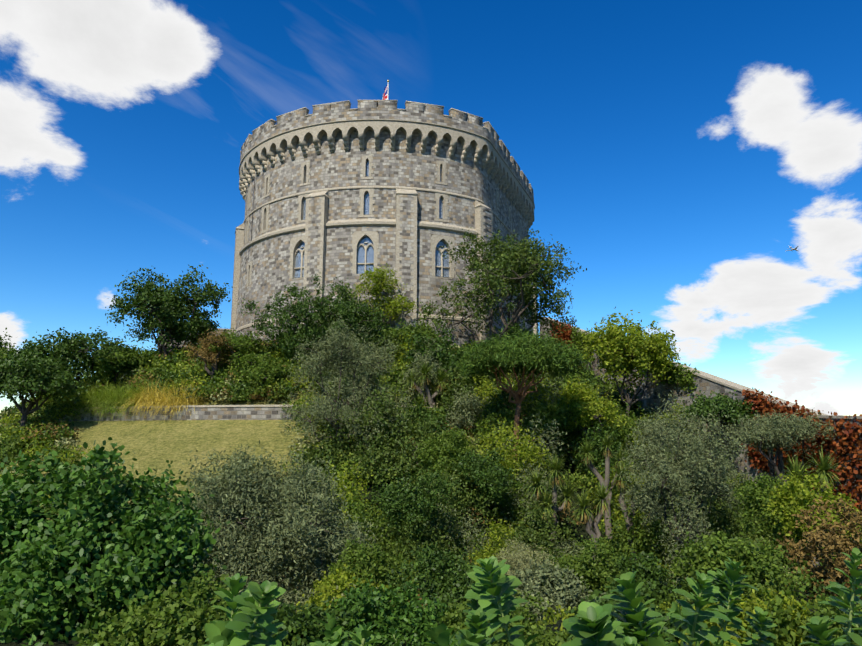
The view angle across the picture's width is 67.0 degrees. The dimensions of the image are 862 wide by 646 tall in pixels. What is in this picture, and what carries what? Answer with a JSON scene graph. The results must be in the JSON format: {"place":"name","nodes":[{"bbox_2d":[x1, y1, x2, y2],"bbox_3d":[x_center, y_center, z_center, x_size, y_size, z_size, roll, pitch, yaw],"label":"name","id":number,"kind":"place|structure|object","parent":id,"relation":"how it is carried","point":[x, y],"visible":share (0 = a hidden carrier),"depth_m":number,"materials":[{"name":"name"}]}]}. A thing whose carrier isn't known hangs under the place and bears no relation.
{"place":"outdoors","nodes":[
{"label":"outdoors","id":0,"kind":"place"},
{"bbox_2d":[235,101,533,351],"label":"tower wall","id":1,"kind":"structure","parent":0,"point":[399,165],"depth_m":56.67,"materials":[{"name":"grey stone"}]},
{"bbox_2d":[295,160,448,277],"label":"windows","id":2,"kind":"structure","parent":1,"relation":"in","point":[361,256],"depth_m":55.73,"materials":[{"name":"glass"}]},
{"bbox_2d":[230,194,537,339],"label":"buttresses","id":3,"kind":"structure","parent":1,"relation":"attached to","point":[406,247],"depth_m":54.60,"materials":[{"name":"beige stone"}]},
{"bbox_2d":[0,363,857,645],"bbox_3d":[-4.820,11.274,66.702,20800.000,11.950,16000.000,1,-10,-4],"label":"ground","id":4,"kind":"structure","parent":0,"point":[154,444],"depth_m":39.02,"materials":[{"name":"green plant"}]},
{"bbox_2d":[0,341,98,434],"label":"tree","id":5,"kind":"object","parent":4,"relation":"on","point":[22,373],"visible":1,"depth_m":42.53,"materials":[{"name":"green plant"}]},
{"bbox_2d":[3,326,149,391],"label":"tree","id":6,"kind":"object","parent":4,"relation":"on","point":[66,346],"visible":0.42,"depth_m":48.15,"materials":[{"name":"green plant"}]},
{"bbox_2d":[8,374,157,419],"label":"terrace grass","id":7,"kind":"structure","parent":4,"relation":"on","point":[94,401],"depth_m":45.43,"materials":[{"name":"green plant"}]},
{"bbox_2d":[0,437,230,645],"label":"shrub","id":8,"kind":"object","parent":4,"relation":"on","point":[143,545],"visible":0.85,"depth_m":6.75,"materials":[{"name":"green plant"}]},
{"bbox_2d":[83,343,163,386],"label":"bush","id":9,"kind":"object","parent":4,"relation":"on","point":[128,357],"visible":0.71,"depth_m":49.78,"materials":[{"name":"green plant"}]},
{"bbox_2d":[76,563,240,645],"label":"leaves","id":10,"kind":"object","parent":4,"relation":"on","point":[171,623],"visible":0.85,"depth_m":5.24,"materials":[{"name":"green plant"}]},
{"bbox_2d":[113,373,209,420],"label":"ornamental grass","id":11,"kind":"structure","parent":4,"relation":"on","point":[160,400],"depth_m":43.50,"materials":[{"name":"yellow plant"}]},
{"bbox_2d":[105,264,232,356],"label":"tree","id":12,"kind":"object","parent":4,"relation":"on","point":[166,313],"visible":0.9,"depth_m":53.42,"materials":[{"name":"green plant"}]},
{"bbox_2d":[182,329,235,386],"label":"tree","id":13,"kind":"object","parent":4,"relation":"on","point":[211,356],"visible":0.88,"depth_m":46.15,"materials":[{"name":"brown plant"}]},
{"bbox_2d":[205,324,268,367],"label":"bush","id":14,"kind":"object","parent":4,"relation":"on","point":[244,344],"visible":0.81,"depth_m":47.46,"materials":[{"name":"green plant"}]},
{"bbox_2d":[226,350,298,393],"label":"bush","id":15,"kind":"object","parent":4,"relation":"on","point":[259,368],"visible":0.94,"depth_m":44.34,"materials":[{"name":"green plant"}]},
{"bbox_2d":[165,439,383,612],"bbox_3d":[-3.665,5.317,14.357,5.349,5.094,4.810,1,-10,-4],"label":"shrub","id":16,"kind":"object","parent":4,"relation":"on","point":[256,533],"visible":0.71,"depth_m":13.97,"materials":[{"name":"green plant"}]},
{"bbox_2d":[227,590,355,645],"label":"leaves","id":17,"kind":"object","parent":4,"relation":"on","point":[304,627],"visible":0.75,"depth_m":5.55,"materials":[{"name":"green plant"}]},
{"bbox_2d":[266,324,322,360],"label":"shrub","id":18,"kind":"object","parent":4,"relation":"on","point":[284,334],"visible":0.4,"depth_m":48.16,"materials":[{"name":"green plant"}]},
{"bbox_2d":[238,272,392,360],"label":"bush","id":19,"kind":"object","parent":4,"relation":"on","point":[321,307],"visible":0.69,"depth_m":47.29,"materials":[{"name":"green plant"}]},
{"bbox_2d":[290,428,353,482],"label":"shrub","id":20,"kind":"object","parent":4,"relation":"on","point":[328,448],"visible":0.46,"depth_m":34.61,"materials":[{"name":"green plant"}]},
{"bbox_2d":[276,314,398,451],"bbox_3d":[-5.249,3.760,37.272,7.072,8.644,7.551,1,-10,-4],"label":"bush","id":21,"kind":"object","parent":4,"relation":"on","point":[373,358],"visible":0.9,"depth_m":36.89,"materials":[{"name":"green plant"}]},
{"bbox_2d":[307,454,375,519],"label":"shrub","id":22,"kind":"object","parent":4,"relation":"on","point":[340,484],"visible":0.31,"depth_m":29.89,"materials":[{"name":"green plant"}]},
{"bbox_2d":[296,559,390,618],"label":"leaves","id":23,"kind":"object","parent":4,"relation":"on","point":[342,582],"visible":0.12,"depth_m":8.25,"materials":[{"name":"green plant"}]},
{"bbox_2d":[59,407,646,421],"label":"terrace wall","id":24,"kind":"structure","parent":4,"relation":"on","point":[235,413],"depth_m":42.66,"materials":[{"name":"grey stone"}]},
{"bbox_2d":[326,303,390,362],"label":"shrub","id":25,"kind":"object","parent":4,"relation":"on","point":[368,326],"visible":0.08,"depth_m":48.62,"materials":[{"name":"green plant"}]},
{"bbox_2d":[317,375,414,463],"bbox_3d":[-3.172,6.051,36.342,5.638,6.179,4.906,-7,-12,34],"label":"shrub","id":26,"kind":"object","parent":4,"relation":"on","point":[383,407],"visible":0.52,"depth_m":35.42,"materials":[{"name":"green plant"}]},
{"bbox_2d":[337,432,399,490],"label":"shrub","id":27,"kind":"object","parent":4,"relation":"on","point":[374,459],"visible":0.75,"depth_m":33.67,"materials":[{"name":"green plant"}]},
{"bbox_2d":[323,537,427,594],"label":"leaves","id":28,"kind":"object","parent":4,"relation":"on","point":[364,561],"visible":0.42,"depth_m":11.25,"materials":[{"name":"green plant"}]},
{"bbox_2d":[328,371,425,454],"bbox_3d":[-3.655,5.730,36.745,6.387,6.179,4.772,-4,-11,22],"label":"shrub","id":29,"kind":"object","parent":4,"relation":"on","point":[387,391],"visible":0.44,"depth_m":36.37,"materials":[{"name":"green plant"}]},
{"bbox_2d":[231,100,537,341],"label":"tower dressings","id":30,"kind":"structure","parent":4,"relation":"on","point":[255,156],"depth_m":56.71,"materials":[{"name":"beige stone"}]},
{"bbox_2d":[353,263,418,326],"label":"bush","id":31,"kind":"object","parent":4,"relation":"on","point":[376,288],"visible":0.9,"depth_m":51.55,"materials":[{"name":"green plant"}]},
{"bbox_2d":[326,573,451,645],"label":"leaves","id":32,"kind":"object","parent":4,"relation":"on","point":[385,613],"visible":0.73,"depth_m":6.44,"materials":[{"name":"green plant"}]},
{"bbox_2d":[334,487,443,571],"bbox_3d":[-1.839,8.226,25.176,4.657,3.707,3.665,1,-10,-4],"label":"shrub","id":33,"kind":"object","parent":4,"relation":"on","point":[369,517],"visible":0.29,"depth_m":25.10,"materials":[{"name":"green plant"}]},
{"bbox_2d":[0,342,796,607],"bbox_3d":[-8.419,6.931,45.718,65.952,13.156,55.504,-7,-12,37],"label":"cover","id":34,"kind":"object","parent":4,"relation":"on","point":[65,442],"visible":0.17,"depth_m":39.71,"materials":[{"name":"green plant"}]},
{"bbox_2d":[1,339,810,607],"bbox_3d":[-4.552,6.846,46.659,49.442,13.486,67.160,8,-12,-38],"label":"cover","id":35,"kind":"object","parent":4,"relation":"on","point":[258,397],"visible":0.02,"depth_m":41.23,"materials":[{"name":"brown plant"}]},
{"bbox_2d":[370,512,452,576],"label":"shrub","id":36,"kind":"object","parent":4,"relation":"on","point":[412,531],"visible":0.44,"depth_m":24.10,"materials":[{"name":"green plant"}]},
{"bbox_2d":[382,318,440,343],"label":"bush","id":37,"kind":"object","parent":4,"relation":"on","point":[424,330],"visible":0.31,"depth_m":48.26,"materials":[{"name":"green plant"}]},
{"bbox_2d":[379,409,445,485],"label":"shrub","id":38,"kind":"object","parent":4,"relation":"on","point":[408,447],"visible":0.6,"depth_m":34.24,"materials":[{"name":"green plant"}]},
{"bbox_2d":[375,469,453,541],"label":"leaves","id":39,"kind":"object","parent":4,"relation":"on","point":[406,499],"visible":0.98,"depth_m":24.66,"materials":[{"name":"green plant"}]},
{"bbox_2d":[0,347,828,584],"bbox_3d":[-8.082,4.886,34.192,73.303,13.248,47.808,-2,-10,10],"label":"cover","id":40,"kind":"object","parent":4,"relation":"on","point":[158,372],"visible":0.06,"depth_m":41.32,"materials":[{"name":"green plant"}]},
{"bbox_2d":[0,339,833,645],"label":"cover","id":41,"kind":"object","parent":4,"relation":"on","point":[242,399],"visible":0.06,"depth_m":40.86,"materials":[{"name":"green plant"}]},
{"bbox_2d":[0,338,842,645],"bbox_3d":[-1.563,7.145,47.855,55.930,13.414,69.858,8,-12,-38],"label":"cover","id":42,"kind":"object","parent":4,"relation":"on","point":[175,376],"visible":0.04,"depth_m":42.76,"materials":[{"name":"green plant"}]},
{"bbox_2d":[0,340,843,634],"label":"cover","id":43,"kind":"object","parent":4,"relation":"on","point":[552,615],"visible":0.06,"depth_m":41.44,"materials":[{"name":"green plant"}]},
{"bbox_2d":[397,346,446,400],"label":"shrub","id":44,"kind":"object","parent":4,"relation":"on","point":[417,371],"visible":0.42,"depth_m":43.75,"materials":[{"name":"green plant"}]},
{"bbox_2d":[380,484,472,561],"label":"shrub","id":45,"kind":"object","parent":4,"relation":"on","point":[441,527],"visible":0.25,"depth_m":26.30,"materials":[{"name":"green plant"}]},
{"bbox_2d":[403,394,449,451],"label":"shrub","id":46,"kind":"object","parent":4,"relation":"on","point":[426,413],"visible":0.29,"depth_m":37.89,"materials":[{"name":"green plant"}]},
{"bbox_2d":[382,542,476,621],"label":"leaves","id":47,"kind":"object","parent":4,"relation":"on","point":[444,580],"visible":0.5,"depth_m":10.14,"materials":[{"name":"green plant"}]},
{"bbox_2d":[410,359,452,410],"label":"tree","id":48,"kind":"object","parent":4,"relation":"on","point":[424,380],"visible":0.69,"depth_m":41.54,"materials":[{"name":"green plant"}]},
{"bbox_2d":[398,317,467,380],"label":"shrub","id":49,"kind":"object","parent":4,"relation":"on","point":[441,353],"visible":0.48,"depth_m":46.13,"materials":[{"name":"green plant"}]},
{"bbox_2d":[411,425,474,488],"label":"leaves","id":50,"kind":"object","parent":4,"relation":"on","point":[445,453],"visible":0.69,"depth_m":32.01,"materials":[{"name":"green plant"}]},
{"bbox_2d":[394,478,494,557],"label":"shrub","id":51,"kind":"object","parent":4,"relation":"on","point":[473,531],"visible":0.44,"depth_m":27.00,"materials":[{"name":"green plant"}]},
{"bbox_2d":[434,368,474,425],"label":"shrub","id":52,"kind":"object","parent":4,"relation":"on","point":[446,396],"visible":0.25,"depth_m":41.69,"materials":[{"name":"green plant"}]},
{"bbox_2d":[415,459,498,555],"bbox_3d":[1.019,8.498,29.673,4.315,4.526,5.514,1,-10,-4],"label":"shrub","id":53,"kind":"object","parent":4,"relation":"on","point":[455,492],"visible":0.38,"depth_m":29.48,"materials":[{"name":"green plant"}]},
{"bbox_2d":[443,384,494,434],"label":"shrub","id":54,"kind":"object","parent":4,"relation":"on","point":[466,404],"visible":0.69,"depth_m":39.12,"materials":[{"name":"green plant"}]},
{"bbox_2d":[93,548,861,645],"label":"leafy plants","id":55,"kind":"object","parent":4,"relation":"on","point":[491,598],"visible":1,"depth_m":1.82,"materials":[{"name":"green plant"}]},
{"bbox_2d":[454,444,516,501],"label":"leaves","id":56,"kind":"object","parent":4,"relation":"on","point":[479,471],"visible":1,"depth_m":29.60,"materials":[{"name":"green plant"}]},
{"bbox_2d":[468,516,518,574],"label":"shrub","id":57,"kind":"object","parent":4,"relation":"on","point":[499,534],"visible":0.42,"depth_m":23.03,"materials":[{"name":"green plant"}]},
{"bbox_2d":[468,389,533,433],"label":"shrub","id":58,"kind":"object","parent":4,"relation":"on","point":[500,406],"visible":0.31,"depth_m":39.05,"materials":[{"name":"green plant"}]},
{"bbox_2d":[416,227,586,345],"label":"tree","id":59,"kind":"object","parent":4,"relation":"on","point":[500,272],"visible":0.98,"depth_m":50.44,"materials":[{"name":"green plant"}]},
{"bbox_2d":[437,599,572,645],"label":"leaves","id":60,"kind":"object","parent":4,"relation":"on","point":[459,617],"visible":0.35,"depth_m":5.93,"materials":[{"name":"green plant"}]},
{"bbox_2d":[462,371,556,430],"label":"shrub","id":61,"kind":"object","parent":4,"relation":"on","point":[484,383],"visible":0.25,"depth_m":40.19,"materials":[{"name":"green plant"}]},
{"bbox_2d":[468,411,551,505],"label":"shrub","id":62,"kind":"object","parent":4,"relation":"on","point":[521,453],"visible":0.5,"depth_m":32.04,"materials":[{"name":"green plant"}]},
{"bbox_2d":[472,400,549,479],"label":"shrub","id":63,"kind":"object","parent":4,"relation":"on","point":[494,421],"visible":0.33,"depth_m":36.21,"materials":[{"name":"green plant"}]},
{"bbox_2d":[456,324,590,471],"bbox_3d":[5.131,4.761,35.412,7.546,8.987,7.489,1,-10,-4],"label":"tree","id":64,"kind":"object","parent":4,"relation":"on","point":[529,354],"visible":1,"depth_m":34.51,"materials":[{"name":"green plant"}]},
{"bbox_2d":[496,475,550,534],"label":"shrub","id":65,"kind":"object","parent":4,"relation":"on","point":[504,502],"visible":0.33,"depth_m":30.59,"materials":[{"name":"green plant"}]},
{"bbox_2d":[492,531,560,591],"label":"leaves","id":66,"kind":"object","parent":4,"relation":"on","point":[522,559],"visible":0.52,"depth_m":12.91,"materials":[{"name":"green plant"}]},
{"bbox_2d":[478,408,575,482],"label":"shrub","id":67,"kind":"object","parent":4,"relation":"on","point":[550,442],"visible":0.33,"depth_m":35.07,"materials":[{"name":"green plant"}]},
{"bbox_2d":[487,371,573,435],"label":"shrub","id":68,"kind":"object","parent":4,"relation":"on","point":[539,397],"visible":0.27,"depth_m":39.22,"materials":[{"name":"green plant"}]},
{"bbox_2d":[489,472,573,540],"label":"shrub","id":69,"kind":"object","parent":4,"relation":"on","point":[519,484],"visible":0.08,"depth_m":30.50,"materials":[{"name":"green plant"}]},
{"bbox_2d":[491,458,574,530],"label":"shrub","id":70,"kind":"object","parent":4,"relation":"on","point":[523,499],"visible":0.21,"depth_m":30.52,"materials":[{"name":"green plant"}]},
{"bbox_2d":[493,494,588,563],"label":"shrub","id":71,"kind":"object","parent":4,"relation":"on","point":[532,534],"visible":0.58,"depth_m":26.14,"materials":[{"name":"green plant"}]},
{"bbox_2d":[519,399,577,448],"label":"shrub","id":72,"kind":"object","parent":4,"relation":"on","point":[551,412],"visible":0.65,"depth_m":36.95,"materials":[{"name":"green plant"}]},
{"bbox_2d":[523,451,582,546],"bbox_3d":[5.417,8.179,28.490,3.204,5.054,1.844,5,-11,-25],"label":"tree","id":73,"kind":"object","parent":4,"relation":"on","point":[555,467],"visible":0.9,"depth_m":28.54,"materials":[{"name":"green plant"}]},
{"bbox_2d":[509,558,608,619],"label":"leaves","id":74,"kind":"object","parent":4,"relation":"on","point":[556,589],"visible":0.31,"depth_m":8.47,"materials":[{"name":"green plant"}]},
{"bbox_2d":[540,532,629,595],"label":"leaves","id":75,"kind":"object","parent":4,"relation":"on","point":[585,565],"visible":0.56,"depth_m":11.76,"materials":[{"name":"green plant"}]},
{"bbox_2d":[552,378,626,453],"bbox_3d":[9.019,5.938,38.258,4.382,5.851,5.637,-1,-10,6],"label":"tree","id":76,"kind":"object","parent":4,"relation":"on","point":[585,406],"visible":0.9,"depth_m":37.79,"materials":[{"name":"green plant"}]},
{"bbox_2d":[567,481,619,578],"bbox_3d":[6.298,8.157,25.123,2.232,4.082,1.376,3,-10,-17],"label":"tree","id":77,"kind":"object","parent":4,"relation":"on","point":[584,510],"visible":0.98,"depth_m":25.11,"materials":[{"name":"green plant"}]},
{"bbox_2d":[575,433,630,543],"bbox_3d":[8.312,8.120,31.073,3.068,5.827,1.357,2,-10,-12],"label":"tree","id":78,"kind":"object","parent":4,"relation":"on","point":[607,453],"visible":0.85,"depth_m":31.16,"materials":[{"name":"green plant"}]},
{"bbox_2d":[565,419,641,493],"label":"shrub","id":79,"kind":"object","parent":4,"relation":"on","point":[597,440],"visible":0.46,"depth_m":35.90,"materials":[{"name":"green plant"}]},
{"bbox_2d":[571,402,652,458],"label":"shrub","id":80,"kind":"object","parent":4,"relation":"on","point":[627,431],"visible":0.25,"depth_m":39.33,"materials":[{"name":"green plant"}]},
{"bbox_2d":[584,465,648,538],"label":"shrub","id":81,"kind":"object","parent":4,"relation":"on","point":[615,495],"visible":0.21,"depth_m":32.44,"materials":[{"name":"green plant"}]},
{"bbox_2d":[608,459,647,559],"bbox_3d":[8.405,8.281,27.636,1.968,4.918,1.343,3,-10,-17],"label":"tree","id":82,"kind":"object","parent":4,"relation":"on","point":[620,483],"visible":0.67,"depth_m":27.73,"materials":[{"name":"green plant"}]},
{"bbox_2d":[578,307,680,415],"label":"tree","id":83,"kind":"object","parent":4,"relation":"on","point":[622,352],"visible":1,"depth_m":43.47,"materials":[{"name":"green plant"}]},
{"bbox_2d":[564,577,707,645],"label":"leaves","id":84,"kind":"object","parent":4,"relation":"on","point":[594,597],"visible":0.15,"depth_m":5.33,"materials":[{"name":"green plant"}]},
{"bbox_2d":[603,491,679,564],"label":"shrub","id":85,"kind":"object","parent":4,"relation":"on","point":[642,542],"visible":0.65,"depth_m":26.91,"materials":[{"name":"green plant"}]},
{"bbox_2d":[604,549,692,613],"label":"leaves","id":86,"kind":"object","parent":4,"relation":"on","point":[650,573],"visible":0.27,"depth_m":9.95,"materials":[{"name":"green plant"}]},
{"bbox_2d":[634,414,689,457],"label":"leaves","id":87,"kind":"object","parent":4,"relation":"on","point":[647,429],"visible":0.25,"depth_m":35.24,"materials":[{"name":"green plant"}]},
{"bbox_2d":[613,391,752,545],"bbox_3d":[10.017,6.491,25.465,5.486,7.835,5.432,-2,-10,10],"label":"shrub","id":88,"kind":"object","parent":4,"relation":"on","point":[679,470],"visible":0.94,"depth_m":25.29,"materials":[{"name":"green plant"}]},
{"bbox_2d":[651,486,733,577],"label":"shrub","id":89,"kind":"object","parent":4,"relation":"on","point":[693,531],"visible":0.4,"depth_m":23.99,"materials":[{"name":"green plant"}]},
{"bbox_2d":[666,500,731,569],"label":"shrub","id":90,"kind":"object","parent":4,"relation":"on","point":[709,528],"visible":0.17,"depth_m":25.93,"materials":[{"name":"green plant"}]},
{"bbox_2d":[540,319,861,517],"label":"curtain wall","id":91,"kind":"structure","parent":4,"relation":"on","point":[652,392],"depth_m":42.01,"materials":[{"name":"grey stone"}]},
{"bbox_2d":[568,325,700,393],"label":"green creeper","id":92,"kind":"object","parent":91,"relation":"attached to","point":[676,378],"visible":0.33,"depth_m":45.18,"materials":[{"name":"green plant"}]},
{"bbox_2d":[545,317,861,418],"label":"wall coping","id":93,"kind":"object","parent":91,"relation":"on","point":[725,382],"visible":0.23,"depth_m":39.83,"materials":[{"name":"beige stone"}]},
{"bbox_2d":[550,318,861,513],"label":"red creeper","id":94,"kind":"object","parent":91,"relation":"attached to","point":[761,408],"visible":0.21,"depth_m":33.29,"materials":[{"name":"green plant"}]},
{"bbox_2d":[676,390,756,496],"bbox_3d":[16.807,7.075,37.981,5.933,6.336,4.649,8,-12,-38],"label":"tree","id":95,"kind":"object","parent":4,"relation":"on","point":[728,406],"visible":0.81,"depth_m":37.04,"materials":[{"name":"green plant"}]},
{"bbox_2d":[677,486,761,549],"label":"shrub","id":96,"kind":"object","parent":4,"relation":"on","point":[726,520],"visible":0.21,"depth_m":27.72,"materials":[{"name":"green plant"}]},
{"bbox_2d":[700,486,774,546],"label":"shrub","id":97,"kind":"object","parent":4,"relation":"on","point":[737,514],"visible":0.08,"depth_m":31.16,"materials":[{"name":"green plant"}]},
{"bbox_2d":[659,527,829,609],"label":"leaves","id":98,"kind":"object","parent":4,"relation":"on","point":[714,553],"visible":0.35,"depth_m":8.62,"materials":[{"name":"green plant"}]},
{"bbox_2d":[675,579,817,645],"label":"leaves","id":99,"kind":"object","parent":4,"relation":"on","point":[754,600],"visible":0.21,"depth_m":5.53,"materials":[{"name":"green plant"}]},
{"bbox_2d":[733,472,815,546],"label":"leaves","id":100,"kind":"object","parent":4,"relation":"on","point":[758,496],"visible":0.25,"depth_m":19.16,"materials":[{"name":"green plant"}]},
{"bbox_2d":[720,409,836,484],"bbox_3d":[16.972,8.006,32.901,5.733,7.442,5.392,5,-11,-29],"label":"tree","id":101,"kind":"object","parent":4,"relation":"on","point":[777,432],"visible":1,"depth_m":32.38,"materials":[{"name":"green plant"}]},
{"bbox_2d":[732,587,861,645],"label":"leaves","id":102,"kind":"object","parent":4,"relation":"on","point":[821,608],"visible":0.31,"depth_m":5.15,"materials":[{"name":"green plant"}]},
{"bbox_2d":[772,449,848,565],"bbox_3d":[14.306,7.471,24.583,2.847,5.676,2.515,1,-10,-4],"label":"shrub","id":103,"kind":"object","parent":4,"relation":"on","point":[824,465],"visible":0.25,"depth_m":24.48,"materials":[{"name":"green plant"}]},
{"bbox_2d":[762,466,861,567],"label":"leaves","id":104,"kind":"object","parent":4,"relation":"on","point":[784,496],"visible":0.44,"depth_m":16.85,"materials":[{"name":"green plant"}]},
{"bbox_2d":[774,497,861,603],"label":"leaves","id":105,"kind":"object","parent":4,"relation":"on","point":[830,542],"visible":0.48,"depth_m":9.73,"materials":[{"name":"brown plant"}]},
{"bbox_2d":[0,0,861,415],"label":"sky","id":106,"kind":"structure","parent":0,"point":[678,150],"materials":[{"name":"blue"}]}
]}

